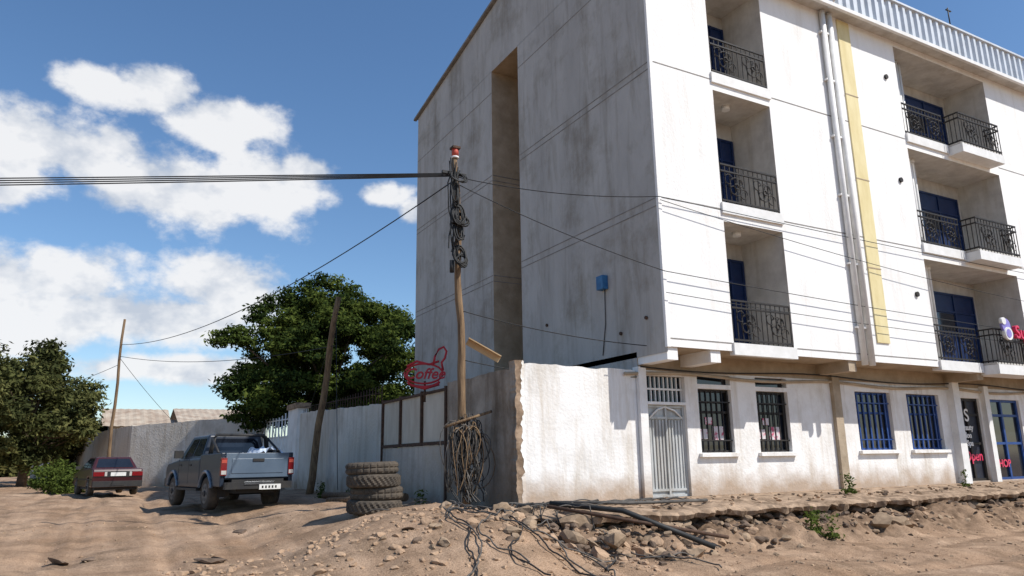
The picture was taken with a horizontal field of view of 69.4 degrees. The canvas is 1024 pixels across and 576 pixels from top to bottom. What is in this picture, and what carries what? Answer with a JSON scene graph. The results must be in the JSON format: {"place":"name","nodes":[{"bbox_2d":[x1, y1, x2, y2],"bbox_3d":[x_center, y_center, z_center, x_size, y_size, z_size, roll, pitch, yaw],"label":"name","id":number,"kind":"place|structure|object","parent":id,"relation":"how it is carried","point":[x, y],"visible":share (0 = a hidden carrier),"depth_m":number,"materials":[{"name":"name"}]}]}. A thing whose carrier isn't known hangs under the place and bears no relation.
{"place":"outdoors","nodes":[
{"label":"outdoors","id":0,"kind":"place"},
{"bbox_2d":[0,476,1023,575],"bbox_3d":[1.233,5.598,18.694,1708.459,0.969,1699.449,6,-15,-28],"label":"ground","id":1,"kind":"structure","parent":0,"point":[155,512],"depth_m":12.42,"materials":[{"name":"brown soil"}]},
{"bbox_2d":[0,339,38,435],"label":"tree","id":2,"kind":"object","parent":1,"relation":"on","point":[8,410],"visible":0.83,"depth_m":36.80,"materials":[{"name":"green plant"}]},
{"bbox_2d":[24,458,84,494],"bbox_3d":[-18.744,7.898,30.732,3.233,1.754,2.097,-11,-17,38],"label":"shrub","id":3,"kind":"object","parent":1,"relation":"on","point":[56,481],"visible":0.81,"depth_m":30.21,"materials":[{"name":"green plant"}]},
{"bbox_2d":[0,337,110,486],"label":"tree","id":4,"kind":"object","parent":1,"relation":"on","point":[46,367],"visible":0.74,"depth_m":39.32,"materials":[{"name":"green plant"}]},
{"bbox_2d":[32,374,110,475],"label":"tree","id":5,"kind":"object","parent":1,"relation":"on","point":[84,386],"visible":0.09,"depth_m":46.17,"materials":[{"name":"green plant"}]},
{"bbox_2d":[73,457,142,495],"bbox_3d":[-15.437,7.157,28.188,1.940,1.370,4.330,9,-16,-37],"label":"sedan car","id":6,"kind":"object","parent":1,"relation":"on","point":[116,474],"visible":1,"depth_m":26.88,"materials":[{"name":"red metal"}]},
{"bbox_2d":[107,319,125,456],"bbox_3d":[-19.743,5.797,36.748,0.218,8.607,0.350,6,-15,-28],"label":"wooden pole","id":7,"kind":"object","parent":1,"relation":"on","point":[115,398],"visible":0.75,"depth_m":36.80,"materials":[{"name":"brown wood"}]},
{"bbox_2d":[101,408,170,429],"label":"house","id":8,"kind":"structure","parent":1,"relation":"on","point":[128,417],"depth_m":43.63,"materials":[{"name":"beige brick"}]},
{"bbox_2d":[30,418,266,487],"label":"compound wall","id":9,"kind":"structure","parent":1,"relation":"on","point":[149,449],"depth_m":37.55,"materials":[{"name":"paint"}]},
{"bbox_2d":[170,408,238,421],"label":"house","id":10,"kind":"structure","parent":1,"relation":"on","point":[181,415],"depth_m":52.56,"materials":[{"name":"beige brick"}]},
{"bbox_2d":[0,434,413,476],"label":"distant trees","id":11,"kind":"object","parent":1,"relation":"on","point":[4,471],"visible":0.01,"depth_m":70.50,"materials":[{"name":"green plant"}]},
{"bbox_2d":[164,433,293,509],"bbox_3d":[-7.623,4.846,19.644,2.140,1.835,5.318,9,-16,-37],"label":"pickup truck","id":12,"kind":"object","parent":1,"relation":"on","point":[213,469],"visible":0.99,"depth_m":18.17,"materials":[{"name":"grey metal"}]},
{"bbox_2d":[245,410,288,452],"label":"compound gate","id":13,"kind":"structure","parent":1,"relation":"on","point":[280,442],"depth_m":31.19,"materials":[{"name":"white metal"}]},
{"bbox_2d":[200,271,414,433],"bbox_3d":[-9.057,4.509,35.701,11.831,10.737,9.154,6,-15,-28],"label":"tree","id":14,"kind":"object","parent":1,"relation":"on","point":[262,389],"visible":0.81,"depth_m":33.83,"materials":[{"name":"green plant"}]},
{"bbox_2d":[306,297,340,493],"bbox_3d":[-6.340,3.745,24.756,0.286,6.802,1.843,9,-17,-37],"label":"wooden pole","id":15,"kind":"object","parent":1,"relation":"on","point":[316,439],"visible":0.95,"depth_m":24.66,"materials":[{"name":"brown wood"}]},
{"bbox_2d":[321,492,408,501],"bbox_3d":[-3.972,5.064,17.904,0.884,0.290,4.932,8,-16,-34],"label":"fallen timber","id":16,"kind":"object","parent":1,"relation":"on","point":[337,496],"visible":0.52,"depth_m":17.90,"materials":[{"name":"brown wood"}]},
{"bbox_2d":[345,461,402,514],"bbox_3d":[-2.605,3.786,14.040,1.112,0.960,1.060,6,-15,-28],"label":"tire stack","id":17,"kind":"object","parent":1,"relation":"on","point":[374,485],"visible":0.98,"depth_m":13.65,"materials":[{"name":"rubber"}]},
{"bbox_2d":[285,369,511,506],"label":"compound wall","id":18,"kind":"structure","parent":1,"relation":"on","point":[382,432],"depth_m":18.56,"materials":[{"name":"metal"}]},
{"bbox_2d":[404,346,447,401],"bbox_3d":[-2.091,2.078,17.920,1.055,1.355,0.095,0,-13,-4],"label":"coffee sign","id":19,"kind":"object","parent":18,"relation":"attached to","point":[425,386],"visible":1,"depth_m":17.88,"materials":[{"name":"red metal"}]},
{"bbox_2d":[2,481,1023,575],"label":"rubble","id":20,"kind":"object","parent":1,"relation":"on","point":[614,538],"visible":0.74,"depth_m":11.97,"materials":[{"name":"stone"}]},
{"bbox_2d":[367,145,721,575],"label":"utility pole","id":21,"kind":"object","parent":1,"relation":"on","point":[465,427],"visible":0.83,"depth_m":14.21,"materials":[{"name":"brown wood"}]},
{"bbox_2d":[0,170,1022,489],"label":"overhead wires","id":22,"kind":"object","parent":21,"relation":"hanging from","point":[166,178],"visible":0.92,"depth_m":15.62,"materials":[{"name":"black rubber"}]},
{"bbox_2d":[509,360,641,504],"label":"compound wall","id":23,"kind":"structure","parent":1,"relation":"on","point":[573,433],"depth_m":14.65,"materials":[{"name":"paint"}]},
{"bbox_2d":[547,498,728,549],"bbox_3d":[2.132,4.109,13.013,3.011,0.767,1.893,-2,-13,3],"label":"old pipe","id":24,"kind":"object","parent":1,"relation":"on","point":[644,520],"visible":0.97,"depth_m":12.44,"materials":[{"name":"metal"}]},
{"bbox_2d":[315,469,970,539],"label":"weeds","id":25,"kind":"object","parent":1,"relation":"on","point":[817,529],"visible":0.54,"depth_m":13.89,"materials":[{"name":"green plant"}]},
{"bbox_2d":[414,0,1023,495],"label":"walls","id":26,"kind":"structure","parent":1,"relation":"on","point":[506,90],"depth_m":18.90,"materials":[{"name":"paint"}]},
{"bbox_2d":[414,0,1023,121],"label":"roof","id":27,"kind":"structure","parent":26,"relation":"on","point":[898,22],"depth_m":22.08,"materials":[{"name":"white paint"}]},
{"bbox_2d":[415,0,1023,498],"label":"trim","id":28,"kind":"structure","parent":26,"relation":"attached to","point":[967,370],"depth_m":18.82,"materials":[{"name":"white paint"}]},
{"bbox_2d":[708,36,1023,364],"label":"balcony railings","id":29,"kind":"object","parent":28,"relation":"on","point":[988,235],"visible":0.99,"depth_m":20.15,"materials":[{"name":"black metal"}]},
{"bbox_2d":[998,317,1023,343],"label":"shop sign","id":30,"kind":"object","parent":29,"relation":"attached to","point":[1008,335],"visible":1,"depth_m":20.18,"materials":[{"name":"white paint"}]},
{"bbox_2d":[646,25,1023,497],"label":"doors and windows","id":31,"kind":"structure","parent":26,"relation":"attached to","point":[669,464],"depth_m":19.21,"materials":[{"name":"blue paint"}]},
{"bbox_2d":[964,409,968,420],"bbox_3d":[13.055,3.653,21.253,0.205,0.362,0.008,6,-15,-28],"label":"door lettering","id":32,"kind":"object","parent":31,"relation":"attached to","point":[966,415],"depth_m":21.25,"materials":[{"name":"white paint"}]},
{"bbox_2d":[965,426,973,447],"bbox_3d":[13.011,4.222,21.090,0.612,0.653,0.008,6,-15,-28],"label":"door lettering","id":33,"kind":"object","parent":31,"relation":"attached to","point":[970,428],"depth_m":21.11,"materials":[{"name":"white paint"}]},
{"bbox_2d":[968,451,982,463],"bbox_3d":[13.133,4.811,21.017,0.846,0.362,0.008,6,-15,-28],"label":"door lettering","id":34,"kind":"object","parent":31,"relation":"attached to","point":[977,456],"depth_m":21.05},
{"bbox_2d":[999,459,1010,466],"bbox_3d":[14.404,5.131,21.659,0.753,0.222,0.008,6,-15,-28],"label":"door lettering","id":35,"kind":"object","parent":31,"relation":"attached to","point":[1008,463],"depth_m":21.70},
{"bbox_2d":[948,141,1023,365],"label":"balcony slabs","id":36,"kind":"structure","parent":26,"relation":"attached to","point":[988,251],"depth_m":20.86,"materials":[{"name":"white concrete"}]},
{"bbox_2d":[510,480,1023,527],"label":"stone foundation","id":37,"kind":"object","parent":1,"relation":"on","point":[742,506],"visible":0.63,"depth_m":15.12,"materials":[{"name":"beige stone"}]},
{"bbox_2d":[0,0,1023,437],"label":"sky","id":38,"kind":"structure","parent":0,"point":[89,88],"materials":[{"name":"blue"}]}
]}

